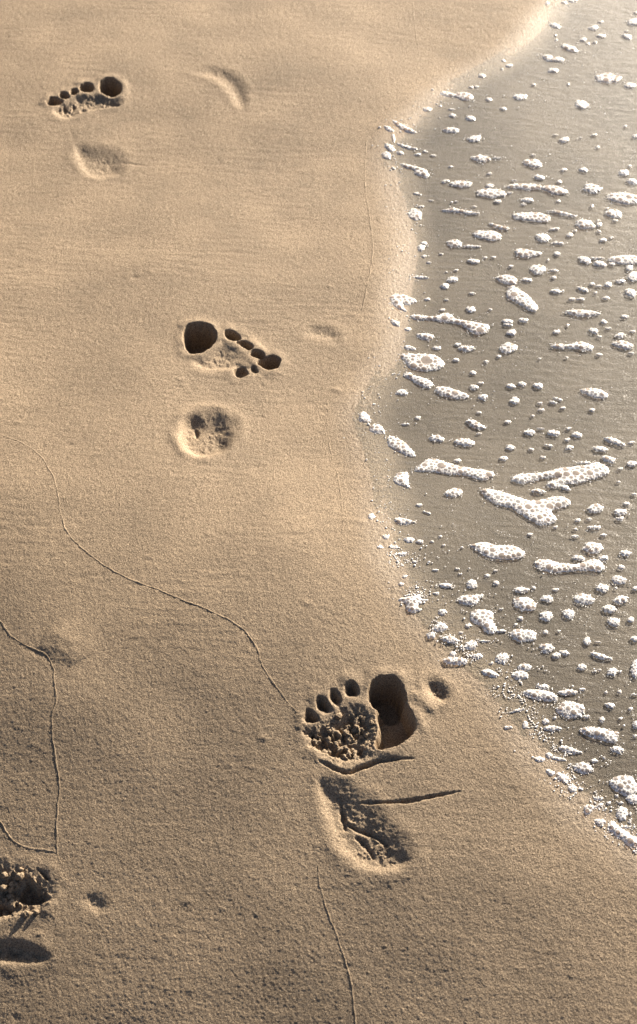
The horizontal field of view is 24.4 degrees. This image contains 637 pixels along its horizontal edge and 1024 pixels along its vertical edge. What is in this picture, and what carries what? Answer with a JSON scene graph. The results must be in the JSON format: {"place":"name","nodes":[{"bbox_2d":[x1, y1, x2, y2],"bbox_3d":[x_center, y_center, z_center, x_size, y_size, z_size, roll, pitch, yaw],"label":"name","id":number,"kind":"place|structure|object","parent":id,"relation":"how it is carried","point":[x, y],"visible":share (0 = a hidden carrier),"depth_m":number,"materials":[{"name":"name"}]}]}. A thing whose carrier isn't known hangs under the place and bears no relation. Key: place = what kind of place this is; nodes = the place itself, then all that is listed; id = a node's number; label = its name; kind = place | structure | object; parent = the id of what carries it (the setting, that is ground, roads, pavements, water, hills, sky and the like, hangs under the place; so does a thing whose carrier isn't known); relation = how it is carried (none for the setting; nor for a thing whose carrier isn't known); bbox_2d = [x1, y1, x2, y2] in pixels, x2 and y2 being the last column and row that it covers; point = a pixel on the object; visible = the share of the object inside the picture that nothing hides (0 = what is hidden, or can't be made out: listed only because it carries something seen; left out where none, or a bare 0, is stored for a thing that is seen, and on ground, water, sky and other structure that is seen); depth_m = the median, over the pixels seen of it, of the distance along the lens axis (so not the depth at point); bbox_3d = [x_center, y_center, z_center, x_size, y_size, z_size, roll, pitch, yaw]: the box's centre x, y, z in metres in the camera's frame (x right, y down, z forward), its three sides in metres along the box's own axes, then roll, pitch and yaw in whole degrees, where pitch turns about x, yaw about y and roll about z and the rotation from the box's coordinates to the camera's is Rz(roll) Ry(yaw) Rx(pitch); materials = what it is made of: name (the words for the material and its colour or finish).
{"place":"outdoors","nodes":[
{"label":"outdoors","id":0,"kind":"place"},
{"bbox_2d":[0,0,636,1023],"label":"sand","id":1,"kind":"structure","parent":0,"point":[196,846],"depth_m":1.70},
{"bbox_2d":[0,940,48,964],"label":"footprint","id":2,"kind":"object","parent":1,"relation":"on","point":[12,952],"visible":1,"depth_m":1.40},
{"bbox_2d":[0,861,54,920],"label":"footprint","id":3,"kind":"object","parent":1,"relation":"on","point":[28,888],"visible":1,"depth_m":1.44},
{"bbox_2d":[14,872,24,880],"bbox_3d":[-0.292,0.356,1.440,0.010,0.008,0.009,5,45,5],"label":"sand clod","id":4,"kind":"object","parent":3,"relation":"on","point":[19,876],"visible":1,"depth_m":1.44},
{"bbox_2d":[0,821,55,852],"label":"swash line","id":5,"kind":"object","parent":1,"relation":"on","point":[12,839],"visible":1,"depth_m":1.46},
{"bbox_2d":[0,620,60,862],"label":"swash line","id":6,"kind":"object","parent":1,"relation":"on","point":[36,650],"visible":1,"depth_m":1.53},
{"bbox_2d":[48,77,127,178],"bbox_3d":[-0.334,-0.587,2.277,0.123,0.037,0.260,-16,47,-15],"label":"footprint","id":7,"kind":"object","parent":1,"relation":"on","point":[96,161],"visible":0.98,"depth_m":2.30},
{"bbox_2d":[82,894,106,913],"bbox_3d":[-0.216,0.377,1.418,0.025,0.004,0.019,0,45,0],"label":"sand dent","id":8,"kind":"object","parent":1,"relation":"on","point":[95,903],"visible":1,"depth_m":1.42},
{"bbox_2d":[0,435,297,711],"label":"swash line","id":9,"kind":"object","parent":1,"relation":"on","point":[228,619],"visible":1,"depth_m":1.62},
{"bbox_2d":[189,67,248,107],"bbox_3d":[-0.145,-0.681,2.349,0.054,0.008,0.146,-30,52,-26],"label":"footprint","id":10,"kind":"object","parent":1,"relation":"on","point":[231,82],"visible":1,"depth_m":2.35},
{"bbox_2d":[179,322,280,456],"bbox_3d":[-0.112,-0.145,1.860,0.128,0.043,0.252,0,45,0],"label":"footprint","id":11,"kind":"object","parent":1,"relation":"on","point":[205,432],"visible":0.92,"depth_m":1.88},
{"bbox_2d":[303,325,340,343],"bbox_3d":[0.006,-0.232,1.920,0.055,0.003,0.030,17,47,16],"label":"sand dent","id":12,"kind":"object","parent":1,"relation":"on","point":[326,334],"visible":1,"depth_m":1.92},
{"bbox_2d":[326,400,343,544],"bbox_3d":[0.019,-0.052,1.739,0.008,0.011,0.261,-3,45,-3],"label":"swash line","id":13,"kind":"object","parent":1,"relation":"on","point":[335,468],"visible":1,"depth_m":1.74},
{"bbox_2d":[317,866,356,1023],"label":"swash line","id":14,"kind":"object","parent":1,"relation":"on","point":[353,1001],"visible":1,"depth_m":1.36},
{"bbox_2d":[302,675,414,872],"bbox_3d":[0.041,0.261,1.468,0.114,0.046,0.213,0,45,0],"label":"footprint","id":15,"kind":"object","parent":1,"relation":"on","point":[366,832],"visible":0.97,"depth_m":1.47},
{"bbox_2d":[361,138,373,310],"bbox_3d":[0.071,-0.418,2.098,0.017,0.009,0.426,1,45,1],"label":"swash line","id":16,"kind":"object","parent":1,"relation":"on","point":[370,226],"visible":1,"depth_m":2.08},
{"bbox_2d":[391,293,416,311],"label":"foam patch","id":17,"kind":"object","parent":1,"relation":"on","point":[402,301],"visible":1,"depth_m":1.97,"materials":[{"name":"liquid"}]},
{"bbox_2d":[412,1,420,58],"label":"swash line","id":18,"kind":"object","parent":1,"relation":"on","point":[415,30],"visible":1,"depth_m":2.47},
{"bbox_2d":[423,680,449,702],"bbox_3d":[0.121,0.186,1.518,0.026,0.006,0.028,0,45,0],"label":"sand dent","id":19,"kind":"object","parent":1,"relation":"on","point":[437,690],"visible":1,"depth_m":1.52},
{"bbox_2d":[442,657,466,664],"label":"foam patch","id":20,"kind":"object","parent":1,"relation":"on","point":[455,660],"visible":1,"depth_m":1.54,"materials":[{"name":"liquid"}]},
{"bbox_2d":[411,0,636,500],"bbox_3d":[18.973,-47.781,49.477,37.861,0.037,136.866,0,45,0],"label":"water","id":21,"kind":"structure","parent":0,"point":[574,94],"depth_m":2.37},
{"bbox_2d":[369,424,384,433],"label":"foam patch","id":22,"kind":"object","parent":21,"relation":"on","point":[378,430],"visible":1,"depth_m":1.79,"materials":[{"name":"liquid"}]},
{"bbox_2d":[387,436,415,456],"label":"foam patch","id":23,"kind":"object","parent":21,"relation":"on","point":[406,452],"visible":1,"depth_m":1.76,"materials":[{"name":"liquid"}]},
{"bbox_2d":[393,472,409,487],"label":"foam patch","id":24,"kind":"object","parent":21,"relation":"on","point":[404,479],"visible":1,"depth_m":1.72,"materials":[{"name":"liquid"}]},
{"bbox_2d":[392,120,416,133],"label":"foam patch","id":25,"kind":"object","parent":21,"relation":"on","point":[405,127],"visible":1,"depth_m":2.26,"materials":[{"name":"liquid"}]},
{"bbox_2d":[395,518,414,524],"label":"foam patch","id":26,"kind":"object","parent":21,"relation":"on","point":[406,523],"visible":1,"depth_m":1.67,"materials":[{"name":"liquid"}]},
{"bbox_2d":[398,594,427,612],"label":"foam patch","id":27,"kind":"object","parent":21,"relation":"on","point":[412,599],"visible":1,"depth_m":1.59,"materials":[{"name":"liquid"}]},
{"bbox_2d":[400,163,428,177],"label":"foam patch","id":28,"kind":"object","parent":21,"relation":"on","point":[407,167],"visible":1,"depth_m":2.18,"materials":[{"name":"liquid"}]},
{"bbox_2d":[408,208,421,220],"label":"foam patch","id":29,"kind":"object","parent":21,"relation":"on","point":[415,219],"visible":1,"depth_m":2.10,"materials":[{"name":"liquid"}]},
{"bbox_2d":[403,373,432,388],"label":"foam patch","id":30,"kind":"object","parent":21,"relation":"on","point":[413,376],"visible":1,"depth_m":1.85,"materials":[{"name":"liquid"}]},
{"bbox_2d":[400,353,444,371],"bbox_3d":[0.133,-0.193,1.880,0.057,0.006,0.037,0,45,0],"label":"foam patch","id":31,"kind":"object","parent":21,"relation":"on","point":[431,369],"visible":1,"depth_m":1.88,"materials":[{"name":"liquid"}]},
{"bbox_2d":[416,333,434,340],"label":"foam patch","id":32,"kind":"object","parent":21,"relation":"on","point":[418,336],"visible":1,"depth_m":1.92,"materials":[{"name":"liquid"}]},
{"bbox_2d":[433,622,447,631],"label":"foam patch","id":33,"kind":"object","parent":21,"relation":"on","point":[441,627],"visible":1,"depth_m":1.57,"materials":[{"name":"liquid"}]},
{"bbox_2d":[410,313,489,334],"bbox_3d":[0.174,-0.253,1.939,0.107,0.004,0.031,15,47,15],"label":"foam patch","id":34,"kind":"object","parent":21,"relation":"on","point":[439,318],"visible":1,"depth_m":1.94,"materials":[{"name":"liquid"}]},
{"bbox_2d":[434,386,468,398],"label":"foam patch","id":35,"kind":"object","parent":21,"relation":"on","point":[454,396],"visible":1,"depth_m":1.84,"materials":[{"name":"liquid"}]},
{"bbox_2d":[446,239,461,247],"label":"foam patch","id":36,"kind":"object","parent":21,"relation":"on","point":[460,243],"visible":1,"depth_m":2.06,"materials":[{"name":"liquid"}]},
{"bbox_2d":[414,459,494,479],"bbox_3d":[0.161,-0.052,1.739,0.095,0.005,0.027,7,45,7],"label":"foam patch","id":37,"kind":"object","parent":21,"relation":"on","point":[454,471],"visible":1,"depth_m":1.74,"materials":[{"name":"liquid"}]},
{"bbox_2d":[446,488,462,497],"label":"foam patch","id":38,"kind":"object","parent":21,"relation":"on","point":[461,491],"visible":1,"depth_m":1.71,"materials":[{"name":"liquid"}]},
{"bbox_2d":[441,91,472,100],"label":"foam patch","id":39,"kind":"object","parent":21,"relation":"on","point":[458,95],"visible":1,"depth_m":2.33,"materials":[{"name":"liquid"}]},
{"bbox_2d":[441,208,478,214],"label":"foam patch","id":40,"kind":"object","parent":21,"relation":"on","point":[457,211],"visible":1,"depth_m":2.11,"materials":[{"name":"liquid"}]},
{"bbox_2d":[450,180,471,187],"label":"foam patch","id":41,"kind":"object","parent":21,"relation":"on","point":[470,184],"visible":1,"depth_m":2.16,"materials":[{"name":"liquid"}]},
{"bbox_2d":[454,438,474,446],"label":"foam patch","id":42,"kind":"object","parent":21,"relation":"on","point":[458,442],"visible":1,"depth_m":1.77,"materials":[{"name":"liquid"}]},
{"bbox_2d":[456,594,483,604],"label":"foam patch","id":43,"kind":"object","parent":21,"relation":"on","point":[468,599],"visible":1,"depth_m":1.59,"materials":[{"name":"liquid"}]},
{"bbox_2d":[465,640,477,649],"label":"foam patch","id":44,"kind":"object","parent":21,"relation":"on","point":[470,646],"visible":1,"depth_m":1.55,"materials":[{"name":"liquid"}]},
{"bbox_2d":[466,420,485,429],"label":"foam patch","id":45,"kind":"object","parent":21,"relation":"on","point":[473,421],"visible":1,"depth_m":1.80,"materials":[{"name":"liquid"}]},
{"bbox_2d":[471,155,489,161],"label":"foam patch","id":46,"kind":"object","parent":21,"relation":"on","point":[484,159],"visible":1,"depth_m":2.21,"materials":[{"name":"liquid"}]},
{"bbox_2d":[470,609,496,633],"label":"foam patch","id":47,"kind":"object","parent":21,"relation":"on","point":[488,619],"visible":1,"depth_m":1.57,"materials":[{"name":"liquid"}]},
{"bbox_2d":[473,230,500,240],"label":"foam patch","id":48,"kind":"object","parent":21,"relation":"on","point":[478,233],"visible":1,"depth_m":2.07,"materials":[{"name":"liquid"}]},
{"bbox_2d":[481,669,497,677],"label":"foam patch","id":49,"kind":"object","parent":21,"relation":"on","point":[487,670],"visible":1,"depth_m":1.53,"materials":[{"name":"liquid"}]},
{"bbox_2d":[343,1,636,853],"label":"froth","id":50,"kind":"object","parent":21,"relation":"on","point":[519,513],"visible":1,"depth_m":1.63,"materials":[{"name":"white liquid"}]},
{"bbox_2d":[476,188,506,197],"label":"foam patch","id":51,"kind":"object","parent":21,"relation":"on","point":[487,194],"visible":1,"depth_m":2.14,"materials":[{"name":"liquid"}]},
{"bbox_2d":[470,542,524,559],"bbox_3d":[0.200,0.043,1.644,0.061,0.004,0.027,0,45,0],"label":"foam patch","id":52,"kind":"object","parent":21,"relation":"on","point":[489,555],"visible":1,"depth_m":1.64,"materials":[{"name":"liquid"}]},
{"bbox_2d":[495,652,508,664],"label":"foam patch","id":53,"kind":"object","parent":21,"relation":"on","point":[506,660],"visible":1,"depth_m":1.54,"materials":[{"name":"liquid"}]},
{"bbox_2d":[496,275,516,284],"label":"foam patch","id":54,"kind":"object","parent":21,"relation":"on","point":[507,279],"visible":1,"depth_m":2.00,"materials":[{"name":"liquid"}]},
{"bbox_2d":[499,342,516,352],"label":"foam patch","id":55,"kind":"object","parent":21,"relation":"on","point":[507,344],"visible":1,"depth_m":1.90,"materials":[{"name":"liquid"}]},
{"bbox_2d":[511,671,527,679],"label":"foam patch","id":56,"kind":"object","parent":21,"relation":"on","point":[524,675],"visible":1,"depth_m":1.53,"materials":[{"name":"liquid"}]},
{"bbox_2d":[506,286,537,311],"bbox_3d":[0.273,-0.286,1.972,0.027,0.005,0.062,-31,53,-27],"label":"foam patch","id":57,"kind":"object","parent":21,"relation":"on","point":[520,301],"visible":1,"depth_m":1.97,"materials":[{"name":"liquid"}]},
{"bbox_2d":[509,629,536,642],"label":"foam patch","id":58,"kind":"object","parent":21,"relation":"on","point":[525,639],"visible":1,"depth_m":1.56,"materials":[{"name":"liquid"}]},
{"bbox_2d":[513,597,536,611],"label":"foam patch","id":59,"kind":"object","parent":21,"relation":"on","point":[521,599],"visible":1,"depth_m":1.59,"materials":[{"name":"liquid"}]},
{"bbox_2d":[480,489,570,525],"bbox_3d":[0.237,-0.005,1.694,0.106,0.004,0.053,6,45,6],"label":"foam patch","id":60,"kind":"object","parent":21,"relation":"on","point":[534,508],"visible":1,"depth_m":1.70,"materials":[{"name":"liquid"}]},
{"bbox_2d":[515,249,541,257],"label":"foam patch","id":61,"kind":"object","parent":21,"relation":"on","point":[534,253],"visible":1,"depth_m":2.04,"materials":[{"name":"liquid"}]},
{"bbox_2d":[512,212,550,222],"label":"foam patch","id":62,"kind":"object","parent":21,"relation":"on","point":[539,220],"visible":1,"depth_m":2.10,"materials":[{"name":"liquid"}]},
{"bbox_2d":[523,159,541,167],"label":"foam patch","id":63,"kind":"object","parent":21,"relation":"on","point":[532,162],"visible":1,"depth_m":2.20,"materials":[{"name":"liquid"}]},
{"bbox_2d":[506,183,567,194],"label":"foam patch","id":64,"kind":"object","parent":21,"relation":"on","point":[557,189],"visible":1,"depth_m":2.16,"materials":[{"name":"liquid"}]},
{"bbox_2d":[530,264,545,274],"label":"foam patch","id":65,"kind":"object","parent":21,"relation":"on","point":[538,271],"visible":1,"depth_m":2.02,"materials":[{"name":"liquid"}]},
{"bbox_2d":[524,689,557,701],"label":"foam patch","id":66,"kind":"object","parent":21,"relation":"on","point":[533,692],"visible":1,"depth_m":1.51,"materials":[{"name":"liquid"}]},
{"bbox_2d":[536,233,550,242],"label":"foam patch","id":67,"kind":"object","parent":21,"relation":"on","point":[543,237],"visible":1,"depth_m":2.07,"materials":[{"name":"liquid"}]},
{"bbox_2d":[539,611,551,621],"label":"foam patch","id":68,"kind":"object","parent":21,"relation":"on","point":[547,615],"visible":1,"depth_m":1.58,"materials":[{"name":"liquid"}]},
{"bbox_2d":[539,643,554,653],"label":"foam patch","id":69,"kind":"object","parent":21,"relation":"on","point":[547,644],"visible":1,"depth_m":1.55,"materials":[{"name":"liquid"}]},
{"bbox_2d":[542,55,563,61],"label":"foam patch","id":70,"kind":"object","parent":21,"relation":"on","point":[550,60],"visible":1,"depth_m":2.42,"materials":[{"name":"liquid"}]},
{"bbox_2d":[511,462,609,487],"bbox_3d":[0.286,-0.042,1.733,0.120,0.004,0.033,-9,46,-9],"label":"foam patch","id":71,"kind":"object","parent":21,"relation":"on","point":[554,476],"visible":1,"depth_m":1.73,"materials":[{"name":"liquid"}]},
{"bbox_2d":[547,211,576,216],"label":"foam patch","id":72,"kind":"object","parent":21,"relation":"on","point":[562,212],"visible":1,"depth_m":2.11,"materials":[{"name":"liquid"}]},
{"bbox_2d":[558,689,576,695],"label":"foam patch","id":73,"kind":"object","parent":21,"relation":"on","point":[562,691],"visible":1,"depth_m":1.51,"materials":[{"name":"liquid"}]},
{"bbox_2d":[563,609,573,619],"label":"foam patch","id":74,"kind":"object","parent":21,"relation":"on","point":[568,614],"visible":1,"depth_m":1.58,"materials":[{"name":"liquid"}]},
{"bbox_2d":[535,559,604,572],"bbox_3d":[0.278,0.059,1.632,0.079,0.004,0.023,0,45,0],"label":"foam patch","id":75,"kind":"object","parent":21,"relation":"on","point":[562,567],"visible":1,"depth_m":1.63,"materials":[{"name":"liquid"}]},
{"bbox_2d":[556,701,584,718],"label":"foam patch","id":76,"kind":"object","parent":21,"relation":"on","point":[567,715],"visible":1,"depth_m":1.50,"materials":[{"name":"liquid"}]},
{"bbox_2d":[559,745,582,754],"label":"foam patch","id":77,"kind":"object","parent":21,"relation":"on","point":[569,750],"visible":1,"depth_m":1.47,"materials":[{"name":"liquid"}]},
{"bbox_2d":[553,341,591,350],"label":"foam patch","id":78,"kind":"object","parent":21,"relation":"on","point":[561,345],"visible":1,"depth_m":1.90,"materials":[{"name":"liquid"}]},
{"bbox_2d":[575,100,588,108],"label":"foam patch","id":79,"kind":"object","parent":21,"relation":"on","point":[581,105],"visible":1,"depth_m":2.33,"materials":[{"name":"liquid"}]},
{"bbox_2d":[565,309,599,316],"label":"foam patch","id":80,"kind":"object","parent":21,"relation":"on","point":[582,313],"visible":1,"depth_m":1.95,"materials":[{"name":"liquid"}]},
{"bbox_2d":[572,762,592,774],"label":"foam patch","id":81,"kind":"object","parent":21,"relation":"on","point":[581,767],"visible":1,"depth_m":1.45,"materials":[{"name":"liquid"}]},
{"bbox_2d":[573,594,594,604],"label":"foam patch","id":82,"kind":"object","parent":21,"relation":"on","point":[585,598],"visible":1,"depth_m":1.60,"materials":[{"name":"liquid"}]},
{"bbox_2d":[575,219,594,228],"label":"foam patch","id":83,"kind":"object","parent":21,"relation":"on","point":[579,224],"visible":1,"depth_m":2.09,"materials":[{"name":"liquid"}]},
{"bbox_2d":[582,184,602,193],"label":"foam patch","id":84,"kind":"object","parent":21,"relation":"on","point":[591,189],"visible":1,"depth_m":2.16,"materials":[{"name":"liquid"}]},
{"bbox_2d":[582,542,603,553],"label":"foam patch","id":85,"kind":"object","parent":21,"relation":"on","point":[590,545],"visible":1,"depth_m":1.65,"materials":[{"name":"liquid"}]},
{"bbox_2d":[583,803,603,814],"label":"foam patch","id":86,"kind":"object","parent":21,"relation":"on","point":[600,804],"visible":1,"depth_m":1.43,"materials":[{"name":"liquid"}]},
{"bbox_2d":[580,388,608,398],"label":"foam patch","id":87,"kind":"object","parent":21,"relation":"on","point":[598,395],"visible":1,"depth_m":1.84,"materials":[{"name":"liquid"}]},
{"bbox_2d":[586,504,603,512],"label":"foam patch","id":88,"kind":"object","parent":21,"relation":"on","point":[595,509],"visible":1,"depth_m":1.70,"materials":[{"name":"liquid"}]},
{"bbox_2d":[579,727,618,742],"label":"foam patch","id":89,"kind":"object","parent":21,"relation":"on","point":[609,734],"visible":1,"depth_m":1.48,"materials":[{"name":"liquid"}]},
{"bbox_2d":[595,583,608,592],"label":"foam patch","id":90,"kind":"object","parent":21,"relation":"on","point":[602,588],"visible":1,"depth_m":1.61,"materials":[{"name":"liquid"}]},
{"bbox_2d":[591,652,612,660],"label":"foam patch","id":91,"kind":"object","parent":21,"relation":"on","point":[600,658],"visible":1,"depth_m":1.54,"materials":[{"name":"liquid"}]},
{"bbox_2d":[595,72,621,83],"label":"foam patch","id":92,"kind":"object","parent":21,"relation":"on","point":[609,76],"visible":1,"depth_m":2.39,"materials":[{"name":"liquid"}]},
{"bbox_2d":[602,604,616,613],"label":"foam patch","id":93,"kind":"object","parent":21,"relation":"on","point":[614,609],"visible":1,"depth_m":1.59,"materials":[{"name":"liquid"}]},
{"bbox_2d":[605,209,621,217],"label":"foam patch","id":94,"kind":"object","parent":21,"relation":"on","point":[615,213],"visible":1,"depth_m":2.11,"materials":[{"name":"liquid"}]},
{"bbox_2d":[607,617,619,626],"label":"foam patch","id":95,"kind":"object","parent":21,"relation":"on","point":[611,621],"visible":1,"depth_m":1.58,"materials":[{"name":"liquid"}]},
{"bbox_2d":[603,437,624,446],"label":"foam patch","id":96,"kind":"object","parent":21,"relation":"on","point":[604,438],"visible":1,"depth_m":1.78,"materials":[{"name":"liquid"}]},
{"bbox_2d":[612,575,626,584],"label":"foam patch","id":97,"kind":"object","parent":21,"relation":"on","point":[615,579],"visible":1,"depth_m":1.62,"materials":[{"name":"liquid"}]},
{"bbox_2d":[615,806,627,820],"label":"foam patch","id":98,"kind":"object","parent":21,"relation":"on","point":[621,818],"visible":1,"depth_m":1.42,"materials":[{"name":"liquid"}]},
{"bbox_2d":[614,595,628,603],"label":"foam patch","id":99,"kind":"object","parent":21,"relation":"on","point":[625,601],"visible":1,"depth_m":1.60,"materials":[{"name":"liquid"}]},
{"bbox_2d":[607,821,636,846],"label":"foam patch","id":100,"kind":"object","parent":21,"relation":"on","point":[617,835],"visible":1,"depth_m":1.41,"materials":[{"name":"liquid"}]},
{"bbox_2d":[607,192,636,204],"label":"foam patch","id":101,"kind":"object","parent":21,"relation":"on","point":[625,195],"visible":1,"depth_m":2.14,"materials":[{"name":"liquid"}]},
{"bbox_2d":[608,255,636,264],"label":"foam patch","id":102,"kind":"object","parent":21,"relation":"on","point":[621,261],"visible":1,"depth_m":2.04,"materials":[{"name":"liquid"}]},
{"bbox_2d":[609,775,636,795],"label":"foam patch","id":103,"kind":"object","parent":21,"relation":"on","point":[616,790],"visible":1,"depth_m":1.44,"materials":[{"name":"liquid"}]},
{"bbox_2d":[612,340,633,349],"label":"foam patch","id":104,"kind":"object","parent":21,"relation":"on","point":[623,344],"visible":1,"depth_m":1.91,"materials":[{"name":"liquid"}]},
{"bbox_2d":[626,271,636,281],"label":"foam patch","id":105,"kind":"object","parent":21,"relation":"on","point":[631,276],"visible":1,"depth_m":2.01,"materials":[{"name":"liquid"}]},
{"bbox_2d":[630,660,636,678],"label":"foam patch","id":106,"kind":"object","parent":21,"relation":"on","point":[635,673],"visible":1,"depth_m":1.53,"materials":[{"name":"liquid"}]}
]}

